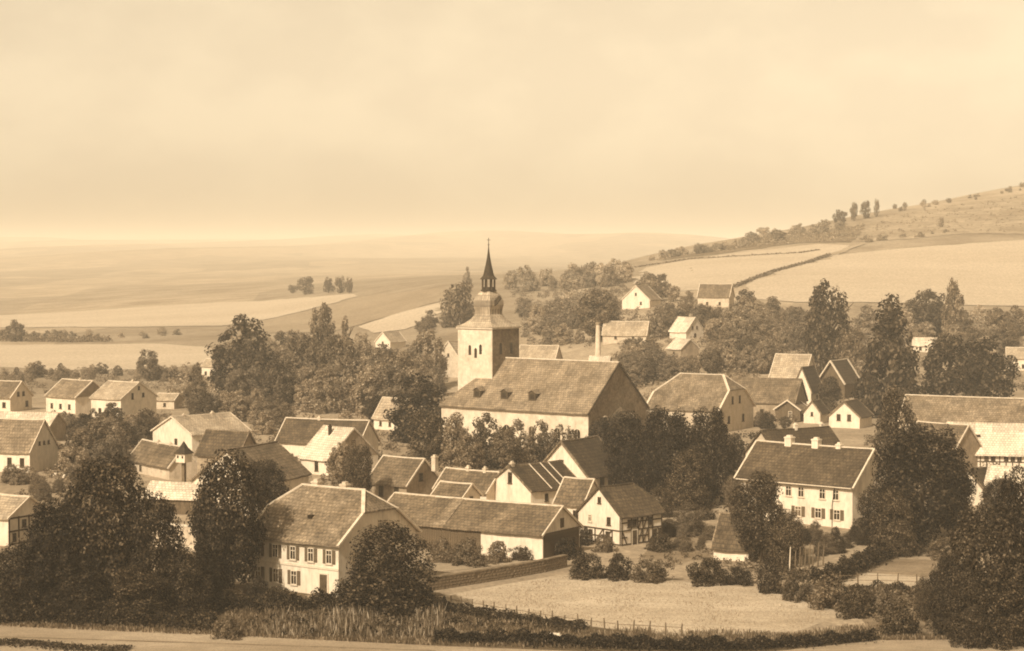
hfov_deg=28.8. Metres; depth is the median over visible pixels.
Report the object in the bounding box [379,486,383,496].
window
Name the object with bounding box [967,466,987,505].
little white gable house
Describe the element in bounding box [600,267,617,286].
hedgerow tree
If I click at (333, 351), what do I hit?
broadleaf tree
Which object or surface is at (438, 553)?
shrub
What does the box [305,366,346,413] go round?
garden tree
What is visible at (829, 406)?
hedgerow tree
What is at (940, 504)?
broadleaf tree
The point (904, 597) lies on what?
undergrowth
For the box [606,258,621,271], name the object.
hedgerow tree
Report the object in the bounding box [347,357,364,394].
garden tree
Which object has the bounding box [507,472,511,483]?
window
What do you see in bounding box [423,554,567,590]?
field wall
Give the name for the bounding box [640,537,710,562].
yard
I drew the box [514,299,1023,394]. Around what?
undergrowth
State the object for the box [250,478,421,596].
house
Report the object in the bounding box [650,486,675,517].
bushy tree
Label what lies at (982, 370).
broadleaf tree
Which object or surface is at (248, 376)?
garden tree
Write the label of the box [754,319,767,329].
orchard tree
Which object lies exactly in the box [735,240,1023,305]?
hillside field
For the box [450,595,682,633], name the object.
meadow fence
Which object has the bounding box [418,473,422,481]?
window
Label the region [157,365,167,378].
bush
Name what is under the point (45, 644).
verge
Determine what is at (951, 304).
upright tree
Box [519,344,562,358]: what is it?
pale roof house
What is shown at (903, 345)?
orchard tree
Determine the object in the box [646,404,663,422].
broadleaf tree
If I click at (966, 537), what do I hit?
upright tree
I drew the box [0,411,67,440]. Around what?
white roofed hall
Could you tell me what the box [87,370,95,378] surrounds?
bush
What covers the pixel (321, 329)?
broadleaf tree
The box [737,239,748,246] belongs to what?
bush
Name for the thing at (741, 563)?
undergrowth
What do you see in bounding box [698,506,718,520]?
shrub
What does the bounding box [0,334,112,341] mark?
field hedge
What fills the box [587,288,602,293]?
orchard tree
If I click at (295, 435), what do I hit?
dark roofed house
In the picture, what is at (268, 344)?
garden tree
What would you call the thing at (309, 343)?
broadleaf tree
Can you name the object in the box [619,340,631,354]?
orchard tree
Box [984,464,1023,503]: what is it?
white house
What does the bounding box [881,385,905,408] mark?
hedgerow tree
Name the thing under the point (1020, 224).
undergrowth
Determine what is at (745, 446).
undergrowth
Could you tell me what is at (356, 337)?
garden tree
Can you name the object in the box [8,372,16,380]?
bush
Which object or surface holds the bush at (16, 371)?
on the ground at (48, 274)
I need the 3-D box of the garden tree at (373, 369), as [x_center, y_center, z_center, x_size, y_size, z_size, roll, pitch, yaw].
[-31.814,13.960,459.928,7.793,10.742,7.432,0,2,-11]
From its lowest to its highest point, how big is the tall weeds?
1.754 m
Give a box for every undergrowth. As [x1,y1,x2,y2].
[0,366,190,393]
[0,474,151,568]
[0,560,216,620]
[3,410,172,481]
[165,361,450,425]
[192,428,429,485]
[392,434,538,471]
[503,280,629,304]
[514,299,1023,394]
[611,349,850,423]
[648,430,757,511]
[656,223,865,259]
[664,523,825,579]
[856,580,945,634]
[863,433,1019,514]
[868,196,1023,237]
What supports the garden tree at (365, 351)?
on the ground at (48, 274)
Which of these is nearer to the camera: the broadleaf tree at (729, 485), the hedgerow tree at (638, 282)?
the broadleaf tree at (729, 485)
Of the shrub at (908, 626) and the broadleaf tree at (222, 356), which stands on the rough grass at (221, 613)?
the shrub at (908, 626)
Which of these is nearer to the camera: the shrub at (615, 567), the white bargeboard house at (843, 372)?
the shrub at (615, 567)
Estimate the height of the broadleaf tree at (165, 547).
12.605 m
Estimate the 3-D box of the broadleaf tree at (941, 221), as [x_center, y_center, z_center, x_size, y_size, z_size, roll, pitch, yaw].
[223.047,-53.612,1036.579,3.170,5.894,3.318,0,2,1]
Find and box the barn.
[387,492,583,559]
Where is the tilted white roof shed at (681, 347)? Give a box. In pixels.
[665,338,700,357]
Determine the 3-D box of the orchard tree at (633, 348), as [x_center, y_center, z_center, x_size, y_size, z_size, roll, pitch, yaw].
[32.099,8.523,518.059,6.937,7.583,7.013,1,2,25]
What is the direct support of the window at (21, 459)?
in the steep gabled house at (33, 443)
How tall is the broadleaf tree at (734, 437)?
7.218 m
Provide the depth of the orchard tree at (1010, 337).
564.27 m
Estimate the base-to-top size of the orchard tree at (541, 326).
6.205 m
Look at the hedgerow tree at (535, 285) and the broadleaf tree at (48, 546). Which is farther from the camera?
the hedgerow tree at (535, 285)
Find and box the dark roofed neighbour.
[742,422,839,454]
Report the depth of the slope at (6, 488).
300.19 m
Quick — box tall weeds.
[265,602,450,639]
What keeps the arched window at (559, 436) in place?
in the church
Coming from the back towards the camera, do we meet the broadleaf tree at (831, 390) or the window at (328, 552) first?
the broadleaf tree at (831, 390)
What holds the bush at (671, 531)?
on the yard at (660, 556)
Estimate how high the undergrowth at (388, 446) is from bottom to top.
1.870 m
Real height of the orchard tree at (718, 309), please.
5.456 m
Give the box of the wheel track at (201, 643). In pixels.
[0,636,434,650]
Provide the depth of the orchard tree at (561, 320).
619.53 m
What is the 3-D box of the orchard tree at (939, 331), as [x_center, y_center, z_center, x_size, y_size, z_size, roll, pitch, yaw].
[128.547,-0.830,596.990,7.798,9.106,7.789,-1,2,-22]
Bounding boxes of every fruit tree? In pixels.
[55,435,83,470]
[58,445,90,470]
[61,411,74,431]
[66,417,78,436]
[73,427,89,445]
[75,413,93,432]
[80,440,111,469]
[82,418,113,447]
[86,408,98,421]
[88,440,104,457]
[92,416,121,438]
[97,411,122,425]
[103,440,133,473]
[104,422,129,450]
[106,438,114,448]
[110,419,133,448]
[114,436,129,455]
[122,421,139,446]
[125,414,134,434]
[133,408,158,440]
[135,412,159,424]
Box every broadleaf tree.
[2,319,26,341]
[16,497,102,607]
[53,452,153,605]
[100,402,124,424]
[114,491,186,599]
[136,349,161,380]
[184,448,271,592]
[193,501,243,587]
[204,313,277,396]
[239,458,289,514]
[283,332,322,369]
[287,284,296,293]
[296,276,313,294]
[308,302,335,350]
[315,334,361,383]
[324,441,352,483]
[334,276,345,292]
[342,443,374,491]
[375,352,415,379]
[405,410,450,460]
[413,329,448,377]
[439,280,474,326]
[455,433,486,469]
[488,428,518,468]
[571,290,620,338]
[585,417,623,452]
[600,411,647,489]
[639,405,696,499]
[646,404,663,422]
[680,406,741,504]
[721,432,745,474]
[721,474,746,511]
[728,469,788,562]
[764,509,805,563]
[816,376,843,406]
[832,210,847,223]
[833,326,865,367]
[849,202,857,220]
[856,483,898,545]
[859,200,870,218]
[871,423,980,543]
[874,198,879,216]
[906,289,948,330]
[913,576,932,621]
[920,333,970,395]
[936,464,976,534]
[938,217,943,226]
[951,336,1021,396]
[980,476,1021,521]
[986,465,1023,620]
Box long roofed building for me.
[898,394,1023,429]
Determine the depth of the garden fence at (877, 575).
211.41 m
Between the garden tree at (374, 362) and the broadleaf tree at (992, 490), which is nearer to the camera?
the broadleaf tree at (992, 490)
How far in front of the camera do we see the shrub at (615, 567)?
215.83 m
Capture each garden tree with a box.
[182,385,197,404]
[186,395,211,414]
[187,384,206,411]
[188,389,211,413]
[205,392,220,412]
[212,341,231,374]
[216,390,231,412]
[218,393,243,419]
[222,384,237,405]
[223,370,248,395]
[228,335,251,373]
[229,389,245,402]
[229,394,252,421]
[235,368,256,395]
[236,391,247,416]
[246,366,276,395]
[246,401,263,423]
[249,388,263,400]
[251,334,277,350]
[259,359,299,405]
[268,343,291,358]
[273,330,302,354]
[276,351,303,369]
[284,330,308,337]
[292,378,321,411]
[295,365,322,395]
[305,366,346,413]
[320,378,337,405]
[328,355,358,397]
[341,382,365,412]
[345,370,382,409]
[347,349,365,365]
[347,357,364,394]
[352,332,372,349]
[354,342,373,353]
[357,354,370,378]
[359,348,371,361]
[362,363,389,387]
[365,353,394,368]
[366,348,389,366]
[368,343,394,356]
[370,355,388,367]
[370,363,414,400]
[389,350,419,372]
[391,348,402,358]
[403,347,431,368]
[404,340,433,361]
[406,368,420,392]
[412,356,436,383]
[424,369,439,395]
[426,365,448,394]
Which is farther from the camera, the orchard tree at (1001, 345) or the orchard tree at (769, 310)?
the orchard tree at (769, 310)
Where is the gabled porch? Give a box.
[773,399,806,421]
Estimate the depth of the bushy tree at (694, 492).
274.59 m
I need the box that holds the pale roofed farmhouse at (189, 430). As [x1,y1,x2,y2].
[150,411,251,452]
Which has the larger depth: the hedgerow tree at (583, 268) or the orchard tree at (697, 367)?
the hedgerow tree at (583, 268)
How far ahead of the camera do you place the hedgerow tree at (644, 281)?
708.15 m
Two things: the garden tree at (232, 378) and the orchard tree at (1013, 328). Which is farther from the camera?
the orchard tree at (1013, 328)
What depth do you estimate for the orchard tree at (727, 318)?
576.88 m
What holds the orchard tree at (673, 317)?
on the ground at (48, 274)
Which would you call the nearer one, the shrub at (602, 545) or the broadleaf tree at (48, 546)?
the broadleaf tree at (48, 546)
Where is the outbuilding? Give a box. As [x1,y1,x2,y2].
[430,480,483,498]
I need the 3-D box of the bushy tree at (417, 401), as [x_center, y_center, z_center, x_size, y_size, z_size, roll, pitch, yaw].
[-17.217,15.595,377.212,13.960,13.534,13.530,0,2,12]
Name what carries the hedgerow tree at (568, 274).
on the ground at (48, 274)
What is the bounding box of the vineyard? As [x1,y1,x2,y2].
[855,195,1023,241]
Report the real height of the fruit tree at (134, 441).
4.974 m
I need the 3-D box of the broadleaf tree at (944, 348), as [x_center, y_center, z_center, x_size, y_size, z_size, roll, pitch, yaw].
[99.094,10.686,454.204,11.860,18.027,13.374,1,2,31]
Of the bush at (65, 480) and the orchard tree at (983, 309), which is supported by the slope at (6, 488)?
the bush at (65, 480)
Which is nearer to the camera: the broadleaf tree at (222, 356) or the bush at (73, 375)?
the broadleaf tree at (222, 356)
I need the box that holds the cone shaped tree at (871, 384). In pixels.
[850,293,924,417]
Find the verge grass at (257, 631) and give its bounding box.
[0,619,946,648]
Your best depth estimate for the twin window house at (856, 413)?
405.98 m
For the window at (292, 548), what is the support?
in the house at (315, 526)
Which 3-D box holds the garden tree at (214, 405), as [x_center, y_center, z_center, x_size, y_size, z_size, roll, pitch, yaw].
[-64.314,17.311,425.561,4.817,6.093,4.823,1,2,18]
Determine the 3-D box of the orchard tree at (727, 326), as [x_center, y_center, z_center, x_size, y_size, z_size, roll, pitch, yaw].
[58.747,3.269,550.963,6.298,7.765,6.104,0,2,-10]
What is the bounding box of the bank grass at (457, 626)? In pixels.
[225,607,898,640]
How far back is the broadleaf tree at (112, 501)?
193.34 m
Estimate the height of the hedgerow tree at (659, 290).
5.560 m
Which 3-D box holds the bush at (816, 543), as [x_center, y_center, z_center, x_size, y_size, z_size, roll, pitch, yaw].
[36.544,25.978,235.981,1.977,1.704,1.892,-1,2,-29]
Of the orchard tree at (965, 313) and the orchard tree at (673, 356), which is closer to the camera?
the orchard tree at (673, 356)
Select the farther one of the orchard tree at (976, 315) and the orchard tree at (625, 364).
the orchard tree at (976, 315)
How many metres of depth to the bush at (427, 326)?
677.49 m
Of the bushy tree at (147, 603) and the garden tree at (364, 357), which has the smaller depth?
the bushy tree at (147, 603)
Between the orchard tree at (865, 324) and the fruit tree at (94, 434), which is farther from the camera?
the orchard tree at (865, 324)
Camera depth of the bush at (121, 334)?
811.89 m
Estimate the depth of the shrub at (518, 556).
229.39 m
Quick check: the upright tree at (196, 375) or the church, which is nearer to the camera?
the church
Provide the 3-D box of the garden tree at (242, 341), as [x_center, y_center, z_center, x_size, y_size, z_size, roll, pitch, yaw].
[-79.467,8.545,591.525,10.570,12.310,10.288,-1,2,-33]
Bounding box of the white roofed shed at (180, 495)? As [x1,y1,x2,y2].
[142,480,200,514]
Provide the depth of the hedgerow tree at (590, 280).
820.60 m
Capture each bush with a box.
[0,369,9,377]
[0,464,18,484]
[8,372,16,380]
[8,468,27,484]
[13,367,19,374]
[15,371,24,381]
[21,466,38,484]
[24,362,33,373]
[26,365,37,378]
[28,474,49,492]
[31,364,46,376]
[33,360,47,373]
[33,483,52,500]
[50,478,65,492]
[52,373,59,380]
[55,365,68,377]
[62,467,75,480]
[62,476,72,486]
[67,331,77,336]
[68,463,78,474]
[69,369,80,377]
[80,367,88,375]
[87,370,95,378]
[88,364,95,372]
[94,362,108,373]
[112,365,123,375]
[117,332,124,337]
[133,367,141,377]
[150,374,158,380]
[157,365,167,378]
[161,372,169,381]
[168,369,178,378]
[169,365,179,372]
[172,329,181,334]
[414,316,428,330]
[419,319,434,333]
[421,316,436,326]
[425,310,438,322]
[439,310,452,324]
[441,312,452,327]
[659,250,666,258]
[662,518,677,534]
[662,522,676,536]
[670,249,679,256]
[673,538,680,547]
[675,246,687,254]
[675,523,690,537]
[678,536,693,551]
[693,245,705,252]
[696,540,706,549]
[697,535,705,541]
[702,525,715,539]
[714,243,724,249]
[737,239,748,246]
[800,528,813,543]
[807,520,823,540]
[813,539,821,551]
[815,542,826,556]
[817,532,838,553]
[830,526,840,538]
[832,535,847,553]
[840,532,853,548]
[847,525,860,541]
[852,519,864,536]
[852,530,866,545]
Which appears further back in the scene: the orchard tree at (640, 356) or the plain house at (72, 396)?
the orchard tree at (640, 356)
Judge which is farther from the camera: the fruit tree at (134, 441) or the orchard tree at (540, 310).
the orchard tree at (540, 310)
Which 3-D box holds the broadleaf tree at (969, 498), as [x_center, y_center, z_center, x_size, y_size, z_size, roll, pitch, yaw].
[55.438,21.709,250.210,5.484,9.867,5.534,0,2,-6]
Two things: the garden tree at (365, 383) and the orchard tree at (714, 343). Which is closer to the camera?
the garden tree at (365, 383)
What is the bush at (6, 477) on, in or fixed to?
on the slope at (6, 488)
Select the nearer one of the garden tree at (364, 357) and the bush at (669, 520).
the bush at (669, 520)
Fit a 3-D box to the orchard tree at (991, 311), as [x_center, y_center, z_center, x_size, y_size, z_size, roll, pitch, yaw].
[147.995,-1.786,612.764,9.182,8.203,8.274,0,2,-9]
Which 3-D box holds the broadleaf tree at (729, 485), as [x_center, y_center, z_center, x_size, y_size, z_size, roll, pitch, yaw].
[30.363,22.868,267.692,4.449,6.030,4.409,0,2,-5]
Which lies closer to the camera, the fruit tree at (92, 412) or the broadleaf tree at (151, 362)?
the fruit tree at (92, 412)
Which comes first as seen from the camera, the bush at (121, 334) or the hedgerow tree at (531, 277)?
the bush at (121, 334)
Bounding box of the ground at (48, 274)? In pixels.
[0,186,1023,635]
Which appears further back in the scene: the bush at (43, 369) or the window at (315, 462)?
the bush at (43, 369)
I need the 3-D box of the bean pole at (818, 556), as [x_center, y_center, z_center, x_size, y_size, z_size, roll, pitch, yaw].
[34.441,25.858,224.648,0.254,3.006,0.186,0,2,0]
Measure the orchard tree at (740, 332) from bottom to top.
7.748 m
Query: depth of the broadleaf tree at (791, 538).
224.24 m
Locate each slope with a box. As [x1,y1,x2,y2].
[0,475,92,507]
[660,225,864,260]
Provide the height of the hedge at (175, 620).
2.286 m
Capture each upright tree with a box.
[186,362,206,392]
[323,277,334,292]
[345,277,352,292]
[802,278,853,373]
[871,386,923,497]
[923,550,966,638]
[939,496,1023,643]
[940,277,964,327]
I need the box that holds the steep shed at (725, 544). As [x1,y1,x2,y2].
[710,512,766,560]
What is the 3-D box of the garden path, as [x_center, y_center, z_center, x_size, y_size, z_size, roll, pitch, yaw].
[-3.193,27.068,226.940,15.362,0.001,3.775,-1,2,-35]
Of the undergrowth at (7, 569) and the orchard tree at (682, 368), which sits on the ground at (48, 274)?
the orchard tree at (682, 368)
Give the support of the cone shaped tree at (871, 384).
on the ground at (48, 274)
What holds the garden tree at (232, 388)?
on the ground at (48, 274)
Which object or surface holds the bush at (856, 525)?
on the ground at (48, 274)
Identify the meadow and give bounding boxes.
[438,575,840,634]
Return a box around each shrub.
[210,616,242,640]
[222,586,245,606]
[247,575,269,598]
[259,585,302,600]
[426,536,455,562]
[448,538,488,567]
[485,540,512,564]
[508,545,533,560]
[554,537,585,559]
[568,552,604,580]
[580,527,593,545]
[591,534,618,552]
[600,553,633,581]
[628,554,674,583]
[644,533,678,552]
[685,557,732,586]
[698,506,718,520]
[725,566,755,585]
[754,556,784,593]
[775,553,797,574]
[775,566,812,602]
[806,573,859,611]
[836,587,877,619]
[866,583,896,616]
[878,599,922,636]
[925,537,958,560]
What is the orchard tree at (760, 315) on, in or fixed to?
on the ground at (48, 274)
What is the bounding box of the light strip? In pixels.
[359,302,442,332]
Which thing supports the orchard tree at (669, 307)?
on the ground at (48, 274)
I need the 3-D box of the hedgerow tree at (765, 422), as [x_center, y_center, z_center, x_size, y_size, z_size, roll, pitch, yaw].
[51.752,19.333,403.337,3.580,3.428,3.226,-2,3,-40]
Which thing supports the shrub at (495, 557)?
on the garden path
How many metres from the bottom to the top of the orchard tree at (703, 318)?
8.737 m
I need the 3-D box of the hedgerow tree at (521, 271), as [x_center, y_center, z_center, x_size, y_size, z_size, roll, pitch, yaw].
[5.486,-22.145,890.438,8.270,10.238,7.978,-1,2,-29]
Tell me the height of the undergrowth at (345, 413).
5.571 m
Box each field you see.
[0,294,356,326]
[0,344,212,369]
[227,288,448,332]
[632,244,848,290]
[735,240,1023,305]
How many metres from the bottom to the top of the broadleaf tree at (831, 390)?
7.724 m
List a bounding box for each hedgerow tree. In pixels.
[250,402,273,428]
[251,412,275,434]
[253,398,266,411]
[259,409,277,431]
[263,402,280,420]
[271,404,295,429]
[273,398,288,417]
[361,395,378,424]
[365,395,384,422]
[505,271,517,287]
[516,265,532,284]
[521,272,534,286]
[521,276,533,291]
[530,279,540,290]
[537,272,547,285]
[539,268,553,285]
[549,277,557,288]
[560,278,568,289]
[561,271,576,287]
[565,275,580,288]
[566,262,578,269]
[567,266,581,276]
[579,265,586,281]
[579,277,586,287]
[582,272,597,287]
[586,263,598,272]
[591,263,605,275]
[595,271,605,286]
[596,266,614,282]
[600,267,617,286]
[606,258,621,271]
[616,263,633,282]
[617,261,633,276]
[635,275,653,284]
[640,271,657,283]
[641,277,654,284]
[644,278,664,296]
[655,286,662,300]
[656,273,668,288]
[660,283,670,297]
[665,285,679,300]
[745,233,754,239]
[750,235,760,241]
[753,411,762,426]
[756,227,770,233]
[758,413,769,427]
[759,413,776,428]
[760,410,772,421]
[771,229,786,237]
[772,231,785,240]
[779,416,791,427]
[808,226,817,234]
[819,225,828,231]
[821,219,831,226]
[826,403,835,420]
[834,221,844,229]
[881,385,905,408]
[882,388,909,401]
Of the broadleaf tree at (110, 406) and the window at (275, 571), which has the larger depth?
the broadleaf tree at (110, 406)
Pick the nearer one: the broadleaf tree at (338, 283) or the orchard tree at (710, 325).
the orchard tree at (710, 325)
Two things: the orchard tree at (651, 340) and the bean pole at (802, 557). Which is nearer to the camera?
the bean pole at (802, 557)
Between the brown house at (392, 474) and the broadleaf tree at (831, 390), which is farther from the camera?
the broadleaf tree at (831, 390)
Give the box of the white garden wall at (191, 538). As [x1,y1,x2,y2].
[155,523,196,551]
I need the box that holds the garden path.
[435,559,531,571]
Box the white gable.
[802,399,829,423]
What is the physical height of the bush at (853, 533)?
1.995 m
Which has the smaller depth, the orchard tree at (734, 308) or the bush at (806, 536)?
the bush at (806, 536)
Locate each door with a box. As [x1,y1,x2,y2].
[318,573,328,593]
[560,518,563,527]
[631,529,637,544]
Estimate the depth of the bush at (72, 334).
829.11 m
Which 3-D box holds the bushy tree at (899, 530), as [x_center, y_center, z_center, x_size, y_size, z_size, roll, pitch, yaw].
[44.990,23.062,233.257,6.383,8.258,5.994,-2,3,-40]
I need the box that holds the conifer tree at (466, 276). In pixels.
[462,266,471,283]
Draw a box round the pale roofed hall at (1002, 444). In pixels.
[947,421,1023,466]
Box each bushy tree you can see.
[0,540,57,622]
[41,556,120,626]
[106,564,172,625]
[156,544,217,617]
[333,520,441,618]
[383,373,442,442]
[439,412,468,466]
[466,412,504,467]
[504,418,537,463]
[529,419,554,461]
[549,424,577,451]
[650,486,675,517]
[660,449,712,510]
[672,502,706,536]
[869,488,924,557]
[945,569,999,649]
[984,568,1023,650]
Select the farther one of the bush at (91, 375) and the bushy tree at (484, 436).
the bush at (91, 375)
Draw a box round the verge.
[0,638,134,650]
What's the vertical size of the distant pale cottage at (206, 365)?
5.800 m
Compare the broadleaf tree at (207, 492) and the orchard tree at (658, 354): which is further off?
the orchard tree at (658, 354)
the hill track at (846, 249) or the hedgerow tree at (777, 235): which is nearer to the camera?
the hill track at (846, 249)
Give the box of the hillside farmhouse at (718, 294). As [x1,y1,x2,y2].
[697,282,734,306]
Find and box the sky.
[0,0,1023,239]
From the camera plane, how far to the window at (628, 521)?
241.24 m
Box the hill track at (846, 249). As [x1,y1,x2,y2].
[821,242,864,255]
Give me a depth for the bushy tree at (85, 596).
190.15 m
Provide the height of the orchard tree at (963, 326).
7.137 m
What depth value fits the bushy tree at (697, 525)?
249.68 m
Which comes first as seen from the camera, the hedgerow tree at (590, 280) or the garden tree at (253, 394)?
the garden tree at (253, 394)
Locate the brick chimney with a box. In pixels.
[595,322,600,355]
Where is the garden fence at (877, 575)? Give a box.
[839,571,922,583]
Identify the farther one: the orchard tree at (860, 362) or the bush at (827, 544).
the orchard tree at (860, 362)
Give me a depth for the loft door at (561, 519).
232.31 m
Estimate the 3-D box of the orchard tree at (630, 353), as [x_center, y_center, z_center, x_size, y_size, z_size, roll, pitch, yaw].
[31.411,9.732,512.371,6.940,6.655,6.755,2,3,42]
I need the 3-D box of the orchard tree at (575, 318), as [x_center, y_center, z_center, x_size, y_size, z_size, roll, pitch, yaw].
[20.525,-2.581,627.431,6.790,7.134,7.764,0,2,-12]
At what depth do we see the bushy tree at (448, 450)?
333.41 m
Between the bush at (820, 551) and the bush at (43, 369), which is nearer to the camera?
the bush at (820, 551)
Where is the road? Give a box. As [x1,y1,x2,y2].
[0,625,1023,650]
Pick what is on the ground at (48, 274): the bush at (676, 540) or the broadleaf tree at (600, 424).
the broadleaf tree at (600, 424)
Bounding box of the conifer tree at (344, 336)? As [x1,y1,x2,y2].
[330,316,352,346]
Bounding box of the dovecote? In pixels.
[174,441,193,481]
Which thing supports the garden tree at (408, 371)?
on the ground at (48, 274)
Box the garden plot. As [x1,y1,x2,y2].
[841,573,930,585]
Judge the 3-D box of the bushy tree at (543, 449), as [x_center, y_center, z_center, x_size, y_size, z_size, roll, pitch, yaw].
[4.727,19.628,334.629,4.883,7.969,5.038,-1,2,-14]
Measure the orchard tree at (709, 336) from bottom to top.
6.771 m
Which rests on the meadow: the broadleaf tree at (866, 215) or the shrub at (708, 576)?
the shrub at (708, 576)
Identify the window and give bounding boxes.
[7,457,11,464]
[12,533,16,542]
[20,458,23,466]
[21,519,26,527]
[254,566,260,577]
[271,544,278,558]
[271,568,279,583]
[289,546,296,560]
[289,570,297,585]
[307,548,314,562]
[314,461,318,471]
[325,550,332,564]
[377,519,381,529]
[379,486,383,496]
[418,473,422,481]
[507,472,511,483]
[528,426,535,445]
[553,427,560,442]
[574,429,580,438]
[587,514,592,522]
[606,517,610,525]
[627,520,631,527]
[632,519,637,527]
[649,517,652,524]
[785,485,791,496]
[795,506,801,516]
[797,487,804,497]
[814,508,821,518]
[818,488,825,499]
[831,490,838,500]
[832,509,839,520]
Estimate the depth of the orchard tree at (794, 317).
593.01 m
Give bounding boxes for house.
[0,380,33,410]
[0,418,58,472]
[44,378,100,413]
[89,379,158,419]
[190,441,311,514]
[194,429,256,472]
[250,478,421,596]
[274,416,380,459]
[297,424,380,475]
[369,454,438,500]
[371,396,414,429]
[374,331,406,350]
[442,340,457,376]
[492,460,575,503]
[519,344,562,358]
[542,435,619,485]
[552,476,598,518]
[575,482,665,545]
[588,355,611,360]
[621,285,661,308]
[646,373,755,431]
[668,316,703,338]
[733,435,885,528]
[734,377,808,417]
[768,353,816,377]
[797,365,821,403]
[819,358,861,399]
[826,398,873,428]
[912,337,935,351]
[916,421,982,467]
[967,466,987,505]
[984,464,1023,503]
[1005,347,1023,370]
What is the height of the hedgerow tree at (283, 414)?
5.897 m
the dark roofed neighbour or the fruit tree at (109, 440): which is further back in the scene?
the fruit tree at (109, 440)
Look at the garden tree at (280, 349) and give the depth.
520.55 m
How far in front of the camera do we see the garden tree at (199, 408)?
418.33 m
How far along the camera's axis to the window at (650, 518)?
243.82 m
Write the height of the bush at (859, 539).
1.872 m
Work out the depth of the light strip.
760.74 m
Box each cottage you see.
[0,493,48,545]
[130,439,196,479]
[200,358,225,376]
[432,465,499,499]
[601,321,650,344]
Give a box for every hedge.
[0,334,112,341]
[0,599,217,631]
[211,587,446,615]
[433,627,727,650]
[437,600,589,630]
[514,306,590,313]
[522,321,582,329]
[634,249,819,267]
[726,627,883,650]
[733,253,830,287]
[805,532,942,588]
[840,579,934,594]
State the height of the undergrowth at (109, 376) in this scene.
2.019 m
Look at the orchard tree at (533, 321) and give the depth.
632.98 m
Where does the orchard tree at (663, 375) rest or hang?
on the ground at (48, 274)
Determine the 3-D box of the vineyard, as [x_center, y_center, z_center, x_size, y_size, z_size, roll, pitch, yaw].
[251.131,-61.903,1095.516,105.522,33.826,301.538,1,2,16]
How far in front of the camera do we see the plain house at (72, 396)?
445.24 m
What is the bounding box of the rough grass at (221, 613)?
[3,571,1023,650]
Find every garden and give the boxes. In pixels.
[861,596,936,633]
[867,559,939,571]
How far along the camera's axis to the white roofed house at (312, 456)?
321.57 m
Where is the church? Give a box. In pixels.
[439,238,649,447]
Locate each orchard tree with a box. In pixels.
[517,296,529,309]
[517,300,530,317]
[525,301,538,314]
[527,316,541,333]
[529,304,545,317]
[535,315,548,333]
[539,321,555,341]
[545,301,563,315]
[551,326,565,338]
[553,296,562,304]
[553,324,571,344]
[555,318,568,327]
[556,309,568,319]
[560,291,579,307]
[562,296,574,307]
[567,306,587,327]
[570,294,582,307]
[573,328,586,342]
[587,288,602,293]
[592,299,611,318]
[618,352,630,360]
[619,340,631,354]
[619,342,634,356]
[619,356,637,372]
[623,344,644,353]
[626,350,639,357]
[627,366,647,386]
[630,337,645,346]
[630,353,654,380]
[632,360,653,384]
[639,342,650,351]
[642,337,663,350]
[648,308,672,328]
[648,348,666,368]
[648,357,661,377]
[649,311,671,336]
[656,357,677,380]
[658,303,675,316]
[663,353,684,374]
[666,308,685,321]
[669,310,676,322]
[674,356,692,373]
[676,304,690,316]
[679,291,696,309]
[684,355,701,372]
[689,303,709,318]
[697,306,719,327]
[699,348,721,373]
[700,345,724,369]
[703,318,726,340]
[706,325,724,342]
[708,341,722,365]
[710,330,730,343]
[713,306,724,318]
[715,323,733,337]
[717,347,731,368]
[719,348,737,370]
[720,337,740,365]
[722,332,743,345]
[723,304,740,322]
[723,310,737,323]
[726,316,752,336]
[732,322,750,344]
[733,336,756,364]
[734,289,754,308]
[736,295,751,311]
[736,312,754,323]
[737,345,757,372]
[747,300,765,314]
[747,322,770,337]
[748,335,765,343]
[749,312,769,324]
[750,341,778,372]
[750,347,772,373]
[752,335,767,343]
[753,341,774,349]
[754,310,771,324]
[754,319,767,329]
[760,307,777,321]
[763,325,777,339]
[765,296,782,311]
[765,327,781,351]
[766,298,782,312]
[771,319,784,336]
[779,323,797,347]
[786,307,807,326]
[788,323,804,350]
[797,321,811,337]
[798,313,808,329]
[851,328,869,343]
[854,359,873,377]
[855,304,875,327]
[860,313,884,332]
[860,334,884,353]
[867,324,875,334]
[896,336,910,358]
[899,310,916,337]
[902,301,919,325]
[908,323,930,341]
[917,321,936,336]
[931,310,954,334]
[938,324,966,342]
[954,322,970,337]
[957,336,972,355]
[962,309,968,317]
[964,326,981,349]
[965,311,987,327]
[970,304,986,313]
[970,321,987,329]
[979,329,993,338]
[979,336,997,354]
[983,329,1007,352]
[986,307,1001,322]
[986,312,1005,329]
[988,324,998,329]
[991,326,1019,346]
[1002,305,1023,334]
[1006,325,1020,344]
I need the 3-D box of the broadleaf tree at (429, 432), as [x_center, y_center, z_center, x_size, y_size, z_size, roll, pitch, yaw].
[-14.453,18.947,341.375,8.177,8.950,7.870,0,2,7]
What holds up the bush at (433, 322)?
on the ground at (48, 274)
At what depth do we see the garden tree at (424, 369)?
513.85 m
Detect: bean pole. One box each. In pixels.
[789,547,790,570]
[801,543,802,566]
[812,546,813,567]
[817,542,818,566]
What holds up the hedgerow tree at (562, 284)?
on the ground at (48, 274)
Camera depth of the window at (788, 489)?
261.80 m
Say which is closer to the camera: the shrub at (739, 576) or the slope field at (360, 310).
the shrub at (739, 576)
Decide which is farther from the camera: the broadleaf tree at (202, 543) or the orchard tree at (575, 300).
the orchard tree at (575, 300)
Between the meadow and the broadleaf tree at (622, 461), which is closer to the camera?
the meadow

